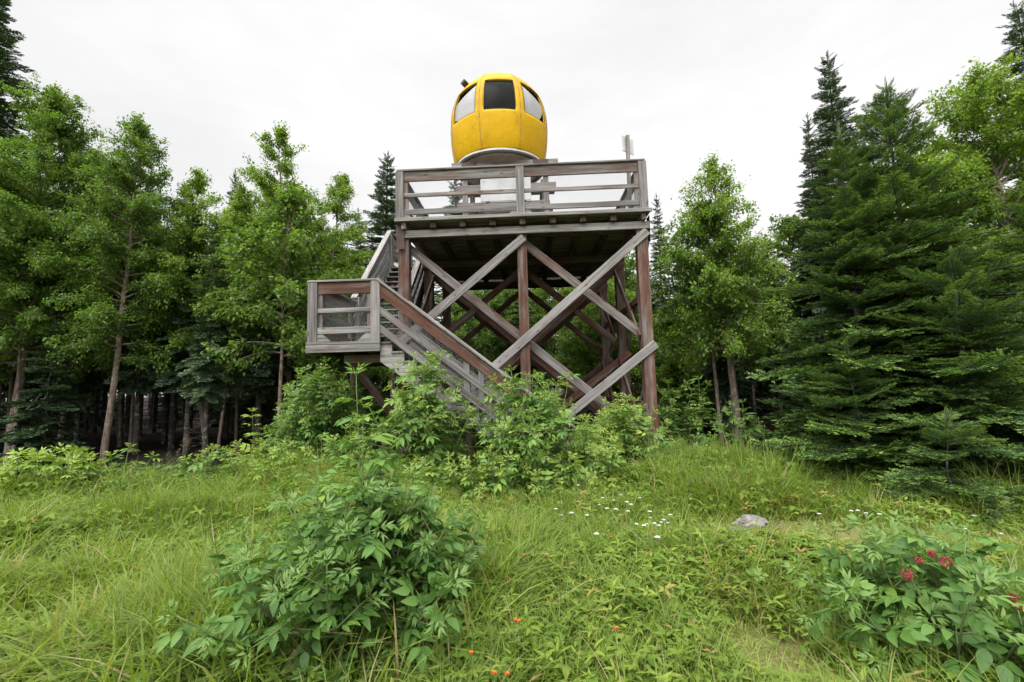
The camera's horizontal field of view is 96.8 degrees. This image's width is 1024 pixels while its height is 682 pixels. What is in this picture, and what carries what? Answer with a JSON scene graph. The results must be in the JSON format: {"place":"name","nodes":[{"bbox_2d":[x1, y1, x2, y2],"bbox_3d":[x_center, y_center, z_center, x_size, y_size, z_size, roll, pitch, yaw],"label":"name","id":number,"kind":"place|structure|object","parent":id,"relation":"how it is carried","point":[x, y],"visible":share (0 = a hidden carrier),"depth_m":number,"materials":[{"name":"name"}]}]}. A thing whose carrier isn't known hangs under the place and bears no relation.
{"place":"outdoors","nodes":[
{"label":"outdoors","id":0,"kind":"place"},
{"bbox_2d":[0,385,1023,681],"bbox_3d":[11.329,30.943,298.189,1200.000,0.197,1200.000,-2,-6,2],"label":"ground","id":1,"kind":"structure","parent":0,"point":[162,453],"depth_m":11.85,"materials":[{"name":"green plant"}]},
{"bbox_2d":[0,0,43,386],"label":"spruce tree","id":2,"kind":"object","parent":1,"relation":"on","point":[8,40],"visible":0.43,"depth_m":15.12,"materials":[{"name":"green plant"}]},
{"bbox_2d":[0,176,60,444],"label":"birch tree","id":3,"kind":"object","parent":1,"relation":"on","point":[11,387],"depth_m":13.67,"materials":[{"name":"green plant"}]},
{"bbox_2d":[0,201,68,409],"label":"birch tree","id":4,"kind":"object","parent":1,"relation":"on","point":[6,377],"visible":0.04,"depth_m":12.50,"materials":[{"name":"green plant"}]},
{"bbox_2d":[0,442,82,495],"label":"elder shrub","id":5,"kind":"object","parent":1,"relation":"on","point":[15,468],"visible":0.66,"depth_m":6.73,"materials":[{"name":"green plant"}]},
{"bbox_2d":[0,368,85,449],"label":"young spruce","id":6,"kind":"object","parent":1,"relation":"on","point":[38,385],"visible":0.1,"depth_m":14.65,"materials":[{"name":"green plant"}]},
{"bbox_2d":[0,318,98,473],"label":"young spruce","id":7,"kind":"object","parent":1,"relation":"on","point":[22,435],"visible":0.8,"depth_m":10.85,"materials":[{"name":"green plant"}]},
{"bbox_2d":[0,197,105,458],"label":"birch tree","id":8,"kind":"object","parent":1,"relation":"on","point":[29,317],"visible":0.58,"depth_m":11.54,"materials":[{"name":"green plant"}]},
{"bbox_2d":[0,150,131,453],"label":"birch tree","id":9,"kind":"object","parent":1,"relation":"on","point":[62,318],"visible":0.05,"depth_m":13.13,"materials":[{"name":"green plant"}]},
{"bbox_2d":[43,445,110,496],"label":"elder shrub","id":10,"kind":"object","parent":1,"relation":"on","point":[86,468],"visible":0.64,"depth_m":7.15,"materials":[{"name":"green plant"}]},
{"bbox_2d":[42,241,118,446],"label":"spruce tree","id":11,"kind":"object","parent":1,"relation":"on","point":[85,383],"visible":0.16,"depth_m":13.05,"materials":[{"name":"green plant"}]},
{"bbox_2d":[0,72,161,462],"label":"birch tree","id":12,"kind":"object","parent":1,"relation":"on","point":[50,127],"visible":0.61,"depth_m":11.90,"materials":[{"name":"green plant"}]},
{"bbox_2d":[19,191,163,446],"bbox_3d":[-12.994,-0.764,14.968,4.806,8.760,4.251,2,-7,-34],"label":"birch tree","id":13,"kind":"object","parent":1,"relation":"on","point":[120,426],"visible":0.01,"depth_m":14.74,"materials":[{"name":"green plant"}]},
{"bbox_2d":[82,331,118,434],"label":"spruce tree","id":14,"kind":"object","parent":1,"relation":"on","point":[96,418],"visible":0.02,"depth_m":19.11,"materials":[{"name":"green plant"}]},
{"bbox_2d":[19,111,201,463],"bbox_3d":[-10.107,-1.519,11.739,3.675,9.457,3.715,-2,-6,2],"label":"birch tree","id":15,"kind":"object","parent":1,"relation":"on","point":[125,180],"visible":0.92,"depth_m":11.60,"materials":[{"name":"green plant"}]},
{"bbox_2d":[97,370,130,444],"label":"spruce tree","id":16,"kind":"object","parent":1,"relation":"on","point":[127,417],"visible":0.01,"depth_m":15.90,"materials":[{"name":"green plant"}]},
{"bbox_2d":[45,213,194,452],"bbox_3d":[-11.532,-0.391,13.849,3.533,7.771,3.557,-5,-7,34],"label":"birch tree","id":17,"kind":"object","parent":1,"relation":"on","point":[132,409],"visible":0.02,"depth_m":13.62,"materials":[{"name":"green plant"}]},
{"bbox_2d":[99,443,161,479],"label":"elder shrub","id":18,"kind":"object","parent":1,"relation":"on","point":[132,462],"visible":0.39,"depth_m":8.54,"materials":[{"name":"green plant"}]},
{"bbox_2d":[95,216,168,454],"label":"spruce tree","id":19,"kind":"object","parent":1,"relation":"on","point":[131,374],"visible":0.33,"depth_m":12.32,"materials":[{"name":"green plant"}]},
{"bbox_2d":[119,169,162,445],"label":"spruce tree","id":20,"kind":"object","parent":1,"relation":"on","point":[142,398],"visible":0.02,"depth_m":14.80,"materials":[{"name":"green plant"}]},
{"bbox_2d":[143,335,181,443],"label":"spruce tree","id":21,"kind":"object","parent":1,"relation":"on","point":[165,422],"visible":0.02,"depth_m":14.77,"materials":[{"name":"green plant"}]},
{"bbox_2d":[142,181,212,449],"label":"spruce tree","id":22,"kind":"object","parent":1,"relation":"on","point":[172,427],"visible":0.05,"depth_m":13.56,"materials":[{"name":"green plant"}]},
{"bbox_2d":[152,201,225,455],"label":"spruce tree","id":23,"kind":"object","parent":1,"relation":"on","point":[175,370],"visible":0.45,"depth_m":12.15,"materials":[{"name":"green plant"}]},
{"bbox_2d":[121,165,273,453],"bbox_3d":[-8.355,-0.931,12.758,3.997,8.394,3.079,-2,-6,2],"label":"birch tree","id":24,"kind":"object","parent":1,"relation":"on","point":[242,208],"visible":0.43,"depth_m":12.43,"materials":[{"name":"green plant"}]},
{"bbox_2d":[174,218,244,461],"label":"spruce tree","id":25,"kind":"object","parent":1,"relation":"on","point":[198,369],"visible":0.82,"depth_m":10.74,"materials":[{"name":"green plant"}]},
{"bbox_2d":[178,443,242,479],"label":"elder shrub","id":26,"kind":"object","parent":1,"relation":"on","point":[210,457],"visible":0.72,"depth_m":7.91,"materials":[{"name":"green plant"}]},
{"bbox_2d":[156,200,295,447],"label":"birch tree","id":27,"kind":"object","parent":1,"relation":"on","point":[236,429],"depth_m":14.35,"materials":[{"name":"green plant"}]},
{"bbox_2d":[212,167,242,438],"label":"spruce tree","id":28,"kind":"object","parent":1,"relation":"on","point":[226,423],"visible":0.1,"depth_m":16.26,"materials":[{"name":"green plant"}]},
{"bbox_2d":[220,407,291,476],"bbox_3d":[-4.780,1.986,8.298,1.355,1.538,1.252,-2,-6,2],"label":"elder shrub","id":29,"kind":"object","parent":1,"relation":"on","point":[243,445],"visible":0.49,"depth_m":8.23,"materials":[{"name":"green plant"}]},
{"bbox_2d":[228,390,284,439],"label":"young spruce","id":30,"kind":"object","parent":1,"relation":"on","point":[267,412],"visible":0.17,"depth_m":16.20,"materials":[{"name":"green plant"}]},
{"bbox_2d":[229,269,285,450],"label":"spruce tree","id":31,"kind":"object","parent":1,"relation":"on","point":[242,401],"visible":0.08,"depth_m":13.04,"materials":[{"name":"green plant"}]},
{"bbox_2d":[227,207,292,457],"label":"spruce tree","id":32,"kind":"object","parent":1,"relation":"on","point":[254,375],"visible":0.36,"depth_m":11.78,"materials":[{"name":"green plant"}]},
{"bbox_2d":[189,177,356,446],"bbox_3d":[-5.465,-0.490,10.900,3.641,6.954,3.878,3,-8,-41],"label":"birch tree","id":33,"kind":"object","parent":1,"relation":"on","point":[289,199],"visible":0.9,"depth_m":10.66,"materials":[{"name":"green plant"}]},
{"bbox_2d":[247,440,315,491],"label":"elder shrub","id":34,"kind":"object","parent":1,"relation":"on","point":[257,464],"visible":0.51,"depth_m":7.60,"materials":[{"name":"green plant"}]},
{"bbox_2d":[192,120,383,445],"bbox_3d":[-6.379,-1.471,13.629,5.198,9.484,4.741,-2,-6,2],"label":"birch tree","id":35,"kind":"object","parent":1,"relation":"on","point":[340,191],"visible":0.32,"depth_m":13.24,"materials":[{"name":"green plant"}]},
{"bbox_2d":[256,410,341,465],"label":"elder shrub","id":36,"kind":"object","parent":1,"relation":"on","point":[302,441],"visible":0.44,"depth_m":8.63,"materials":[{"name":"green plant"}]},
{"bbox_2d":[264,356,381,458],"bbox_3d":[-3.739,1.475,9.233,2.111,2.315,2.690,3,-7,-39],"label":"elder shrub","id":37,"kind":"object","parent":1,"relation":"on","point":[324,412],"visible":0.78,"depth_m":8.82,"materials":[{"name":"green plant"}]},
{"bbox_2d":[152,362,498,681],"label":"elder shrub","id":38,"kind":"object","parent":1,"relation":"on","point":[357,548],"visible":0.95,"depth_m":2.43,"materials":[{"name":"green plant"}]},
{"bbox_2d":[272,232,382,385],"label":"birch tree","id":39,"kind":"object","parent":1,"relation":"on","point":[360,275],"visible":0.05,"depth_m":14.71,"materials":[{"name":"green plant"}]},
{"bbox_2d":[292,320,363,439],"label":"young spruce","id":40,"kind":"object","parent":1,"relation":"on","point":[339,362],"visible":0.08,"depth_m":12.37,"materials":[{"name":"green plant"}]},
{"bbox_2d":[293,264,397,406],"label":"birch tree","id":41,"kind":"object","parent":1,"relation":"on","point":[382,370],"visible":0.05,"depth_m":16.80,"materials":[{"name":"green plant"}]},
{"bbox_2d":[316,423,390,470],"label":"elder shrub","id":42,"kind":"object","parent":1,"relation":"on","point":[328,440],"visible":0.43,"depth_m":7.85,"materials":[{"name":"green plant"}]},
{"bbox_2d":[347,207,375,425],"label":"spruce tree","id":43,"kind":"object","parent":1,"relation":"on","point":[357,244],"visible":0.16,"depth_m":19.68,"materials":[{"name":"green plant"}]},
{"bbox_2d":[334,385,398,455],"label":"elder shrub","id":44,"kind":"object","parent":1,"relation":"on","point":[367,426],"visible":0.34,"depth_m":9.09,"materials":[{"name":"green plant"}]},
{"bbox_2d":[357,150,422,425],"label":"spruce tree","id":45,"kind":"object","parent":1,"relation":"on","point":[386,206],"visible":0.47,"depth_m":20.12,"materials":[{"name":"green plant"}]},
{"bbox_2d":[347,348,483,478],"bbox_3d":[-1.391,1.269,7.209,1.529,2.314,2.219,-7,-8,41],"label":"elder shrub","id":46,"kind":"object","parent":1,"relation":"on","point":[432,425],"visible":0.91,"depth_m":7.04,"materials":[{"name":"green plant"}]},
{"bbox_2d":[398,451,470,493],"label":"elder shrub","id":47,"kind":"object","parent":1,"relation":"on","point":[447,474],"visible":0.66,"depth_m":6.44,"materials":[{"name":"green plant"}]},
{"bbox_2d":[434,180,471,359],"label":"spruce tree","id":48,"kind":"object","parent":1,"relation":"on","point":[456,199],"visible":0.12,"depth_m":21.64,"materials":[{"name":"green plant"}]},
{"bbox_2d":[434,290,486,425],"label":"birch tree","id":49,"kind":"object","parent":1,"relation":"on","point":[455,308],"visible":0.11,"depth_m":18.94,"materials":[{"name":"green plant"}]},
{"bbox_2d":[443,411,503,459],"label":"elder shrub","id":50,"kind":"object","parent":1,"relation":"on","point":[474,442],"visible":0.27,"depth_m":8.57,"materials":[{"name":"green plant"}]},
{"bbox_2d":[305,158,659,469],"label":"lookout tower","id":51,"kind":"structure","parent":1,"relation":"on","point":[521,247],"depth_m":9.33,"materials":[{"name":"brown wood"}]},
{"bbox_2d":[451,158,557,214],"bbox_3d":[-0.127,-3.341,11.864,2.610,2.119,1.765,-2,-6,2],"label":"cabin trestle","id":52,"kind":"object","parent":51,"relation":"on","point":[472,203],"visible":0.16,"depth_m":11.08,"materials":[{"name":"grey wood"}]},
{"bbox_2d":[451,73,547,184],"bbox_3d":[-0.347,-5.660,12.083,2.557,2.517,2.556,-2,-6,2],"label":"gondola cabin","id":53,"kind":"object","parent":52,"relation":"on","point":[498,116],"visible":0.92,"depth_m":11.09,"materials":[{"name":"yellow metal"}]},
{"bbox_2d":[454,83,476,122],"bbox_3d":[-1.151,-5.884,11.232,0.782,0.863,0.241,-7,-8,41],"label":"window","id":54,"kind":"structure","parent":53,"relation":"in","point":[466,106],"depth_m":11.17,"materials":[{"name":"clear glass"}]},
{"bbox_2d":[520,82,544,123],"bbox_3d":[0.516,-5.923,11.305,0.240,0.865,0.781,-7,-8,43],"label":"window","id":55,"kind":"structure","parent":53,"relation":"in","point":[532,106],"depth_m":11.23,"materials":[{"name":"clear glass"}]},
{"bbox_2d":[480,177,530,213],"bbox_3d":[-0.143,-3.343,10.983,1.220,1.550,0.070,-2,-6,2],"label":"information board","id":56,"kind":"object","parent":52,"relation":"on","point":[510,184],"visible":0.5,"depth_m":10.98,"materials":[{"name":"white plastic"}]},
{"bbox_2d":[621,135,633,207],"bbox_3d":[2.607,-3.541,9.960,0.380,1.991,0.117,2,-7,-33],"label":"rail sign","id":57,"kind":"object","parent":51,"relation":"on","point":[627,144],"visible":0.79,"depth_m":9.96,"materials":[{"name":"grey metal"}]},
{"bbox_2d":[451,289,545,395],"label":"birch tree","id":58,"kind":"object","parent":1,"relation":"on","point":[480,340],"visible":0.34,"depth_m":17.12,"materials":[{"name":"green plant"}]},
{"bbox_2d":[455,444,545,503],"bbox_3d":[-0.146,1.942,6.403,1.317,0.964,1.024,-2,-6,2],"label":"elder shrub","id":59,"kind":"object","parent":1,"relation":"on","point":[499,473],"visible":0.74,"depth_m":6.29,"materials":[{"name":"green plant"}]},
{"bbox_2d":[0,424,1023,681],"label":"grass","id":60,"kind":"structure","parent":1,"relation":"on","point":[54,648],"depth_m":3.28,"materials":[{"name":"green plant"}]},
{"bbox_2d":[0,442,1023,681],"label":"undergrowth","id":61,"kind":"object","parent":1,"relation":"on","point":[800,542],"visible":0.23,"depth_m":3.27,"materials":[{"name":"green plant"}]},
{"bbox_2d":[4,431,1023,507],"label":"edge undergrowth","id":62,"kind":"object","parent":1,"relation":"on","point":[180,465],"visible":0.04,"depth_m":7.79,"materials":[{"name":"green plant"}]},
{"bbox_2d":[455,365,584,488],"bbox_3d":[0.254,1.364,7.112,1.815,2.028,2.264,2,-7,-30],"label":"elder shrub","id":63,"kind":"object","parent":1,"relation":"on","point":[540,438],"visible":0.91,"depth_m":6.83,"materials":[{"name":"green plant"}]},
{"bbox_2d":[500,289,539,386],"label":"spruce tree","id":64,"kind":"object","parent":1,"relation":"on","point":[514,324],"visible":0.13,"depth_m":16.93,"materials":[{"name":"green plant"}]},
{"bbox_2d":[504,287,600,408],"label":"birch tree","id":65,"kind":"object","parent":1,"relation":"on","point":[542,295],"visible":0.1,"depth_m":18.16,"materials":[{"name":"green plant"}]},
{"bbox_2d":[525,450,599,498],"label":"elder shrub","id":66,"kind":"object","parent":1,"relation":"on","point":[569,471],"visible":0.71,"depth_m":6.25,"materials":[{"name":"green plant"}]},
{"bbox_2d":[560,413,622,476],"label":"elder shrub","id":67,"kind":"object","parent":1,"relation":"on","point":[590,429],"visible":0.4,"depth_m":7.60,"materials":[{"name":"green plant"}]},
{"bbox_2d":[551,248,659,364],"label":"birch tree","id":68,"kind":"object","parent":1,"relation":"on","point":[632,263],"visible":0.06,"depth_m":16.98,"materials":[{"name":"green plant"}]},
{"bbox_2d":[573,428,644,488],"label":"elder shrub","id":69,"kind":"object","parent":1,"relation":"on","point":[604,455],"visible":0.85,"depth_m":6.96,"materials":[{"name":"green plant"}]},
{"bbox_2d":[552,279,668,408],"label":"birch tree","id":70,"kind":"object","parent":1,"relation":"on","point":[589,350],"visible":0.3,"depth_m":15.27,"materials":[{"name":"green plant"}]},
{"bbox_2d":[572,259,657,395],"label":"birch tree","id":71,"kind":"object","parent":1,"relation":"on","point":[629,274],"visible":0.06,"depth_m":16.16,"materials":[{"name":"green plant"}]},
{"bbox_2d":[588,392,677,464],"bbox_3d":[2.119,1.654,8.130,1.615,1.504,1.516,-2,-6,2],"label":"elder shrub","id":72,"kind":"object","parent":1,"relation":"on","point":[629,440],"visible":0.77,"depth_m":7.94,"materials":[{"name":"green plant"}]},
{"bbox_2d":[649,194,678,341],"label":"spruce tree","id":73,"kind":"object","parent":1,"relation":"on","point":[658,232],"visible":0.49,"depth_m":18.58,"materials":[{"name":"green plant"}]},
{"bbox_2d":[643,375,719,446],"bbox_3d":[3.664,1.681,10.003,1.552,1.856,1.340,-3,-6,14],"label":"elder shrub","id":74,"kind":"object","parent":1,"relation":"on","point":[675,424],"visible":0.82,"depth_m":9.91,"materials":[{"name":"green plant"}]},
{"bbox_2d":[639,300,725,433],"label":"birch tree","id":75,"kind":"object","parent":1,"relation":"on","point":[673,333],"visible":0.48,"depth_m":13.97,"materials":[{"name":"green plant"}]},
{"bbox_2d":[670,371,714,435],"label":"shrub","id":76,"kind":"object","parent":1,"relation":"on","point":[705,429],"visible":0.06,"depth_m":14.18,"materials":[{"name":"green plant"}]},
{"bbox_2d":[649,196,793,442],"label":"birch tree","id":77,"kind":"object","parent":1,"relation":"on","point":[701,299],"visible":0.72,"depth_m":11.32,"materials":[{"name":"green plant"}]},
{"bbox_2d":[699,261,748,436],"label":"spruce tree","id":78,"kind":"object","parent":1,"relation":"on","point":[723,377],"visible":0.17,"depth_m":12.48,"materials":[{"name":"green plant"}]},
{"bbox_2d":[651,150,798,441],"bbox_3d":[5.313,-1.139,11.384,3.262,7.715,3.095,0,-6,-17],"label":"birch tree","id":79,"kind":"object","parent":1,"relation":"on","point":[713,175],"visible":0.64,"depth_m":11.26,"materials":[{"name":"green plant"}]},
{"bbox_2d":[675,251,779,430],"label":"birch tree","id":80,"kind":"object","parent":1,"relation":"on","point":[724,418],"visible":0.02,"depth_m":14.79,"materials":[{"name":"green plant"}]},
{"bbox_2d":[703,227,756,416],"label":"spruce tree","id":81,"kind":"object","parent":1,"relation":"on","point":[750,381],"visible":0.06,"depth_m":13.48,"materials":[{"name":"green plant"}]},
{"bbox_2d":[697,543,773,610],"bbox_3d":[1.669,1.846,3.511,0.493,0.534,0.706,-3,-6,10],"label":"meadow plant","id":82,"kind":"object","parent":1,"relation":"on","point":[755,573],"visible":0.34,"depth_m":3.29,"materials":[{"name":"green plant"}]},
{"bbox_2d":[710,399,768,448],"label":"elder shrub","id":83,"kind":"object","parent":1,"relation":"on","point":[748,429],"visible":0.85,"depth_m":8.90,"materials":[{"name":"green plant"}]},
{"bbox_2d":[726,380,762,423],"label":"young spruce","id":84,"kind":"object","parent":1,"relation":"on","point":[745,403],"visible":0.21,"depth_m":16.64,"materials":[{"name":"green plant"}]},
{"bbox_2d":[732,514,768,527],"bbox_3d":[2.618,1.985,5.011,0.360,0.145,0.278,-3,-6,10],"label":"rock","id":85,"kind":"object","parent":1,"relation":"on","point":[749,518],"visible":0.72,"depth_m":4.94,"materials":[{"name":"grey stone"}]},
{"bbox_2d":[738,336,776,416],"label":"young spruce","id":86,"kind":"object","parent":1,"relation":"on","point":[761,404],"visible":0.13,"depth_m":19.09,"materials":[{"name":"green plant"}]},
{"bbox_2d":[737,211,816,421],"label":"birch tree","id":87,"kind":"object","parent":1,"relation":"on","point":[788,227],"visible":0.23,"depth_m":14.35,"materials":[{"name":"green plant"}]},
{"bbox_2d":[752,240,801,428],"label":"spruce tree","id":88,"kind":"object","parent":1,"relation":"on","point":[780,381],"visible":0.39,"depth_m":12.41,"materials":[{"name":"green plant"}]},
{"bbox_2d":[771,418,829,468],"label":"rowan sapling","id":89,"kind":"object","parent":1,"relation":"on","point":[797,449],"visible":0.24,"depth_m":7.95,"materials":[{"name":"green plant"}]},
{"bbox_2d":[757,333,845,455],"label":"balsam fir","id":90,"kind":"object","parent":1,"relation":"on","point":[793,403],"visible":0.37,"depth_m":9.35,"materials":[{"name":"green plant"}]},
{"bbox_2d":[790,207,852,378],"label":"spruce tree","id":91,"kind":"object","parent":1,"relation":"on","point":[812,300],"visible":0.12,"depth_m":13.18,"materials":[{"name":"green plant"}]},
{"bbox_2d":[792,111,856,377],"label":"spruce tree","id":92,"kind":"object","parent":1,"relation":"on","point":[811,166],"visible":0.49,"depth_m":13.13,"materials":[{"name":"green plant"}]},
{"bbox_2d":[793,49,897,359],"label":"spruce tree","id":93,"kind":"object","parent":1,"relation":"on","point":[827,115],"visible":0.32,"depth_m":13.49,"materials":[{"name":"green plant"}]},
{"bbox_2d":[747,334,949,497],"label":"balsam fir","id":94,"kind":"object","parent":1,"relation":"on","point":[837,401],"visible":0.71,"depth_m":6.40,"materials":[{"name":"green plant"}]},
{"bbox_2d":[745,122,1019,474],"bbox_3d":[5.766,-0.711,7.551,3.515,6.251,3.522,-2,-6,2],"label":"balsam fir","id":95,"kind":"object","parent":1,"relation":"on","point":[858,298],"visible":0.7,"depth_m":7.26,"materials":[{"name":"green plant"}]},
{"bbox_2d":[781,509,1023,681],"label":"berry elder shrub","id":96,"kind":"object","parent":1,"relation":"on","point":[878,597],"visible":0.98,"depth_m":2.50,"materials":[{"name":"green plant"}]},
{"bbox_2d":[794,76,1023,467],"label":"balsam fir","id":97,"kind":"object","parent":1,"relation":"on","point":[893,174],"visible":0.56,"depth_m":7.25,"materials":[{"name":"green plant"}]},
{"bbox_2d":[815,242,1023,513],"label":"balsam fir","id":98,"kind":"object","parent":1,"relation":"on","point":[965,366],"visible":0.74,"depth_m":6.03,"materials":[{"name":"green plant"}]},
{"bbox_2d":[876,145,1022,450],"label":"birch tree","id":99,"kind":"object","parent":1,"relation":"on","point":[922,158],"visible":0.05,"depth_m":9.22,"materials":[{"name":"green plant"}]},
{"bbox_2d":[877,407,1023,531],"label":"balsam fir","id":100,"kind":"object","parent":1,"relation":"on","point":[915,472],"visible":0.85,"depth_m":5.26,"materials":[{"name":"green plant"}]},
{"bbox_2d":[891,43,1023,347],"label":"birch tree","id":101,"kind":"object","parent":1,"relation":"on","point":[964,113],"visible":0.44,"depth_m":9.28,"materials":[{"name":"green plant"}]},
{"bbox_2d":[927,202,1023,469],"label":"balsam fir","id":102,"kind":"object","parent":1,"relation":"on","point":[1018,273],"visible":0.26,"depth_m":7.53,"materials":[{"name":"green plant"}]},
{"bbox_2d":[980,0,1023,292],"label":"spruce tree","id":103,"kind":"object","parent":1,"relation":"on","point":[1015,16],"visible":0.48,"depth_m":12.28,"materials":[{"name":"green plant"}]},
{"bbox_2d":[0,0,1023,400],"label":"sky","id":104,"kind":"structure","parent":0,"point":[353,82],"materials":[{"name":"white"}]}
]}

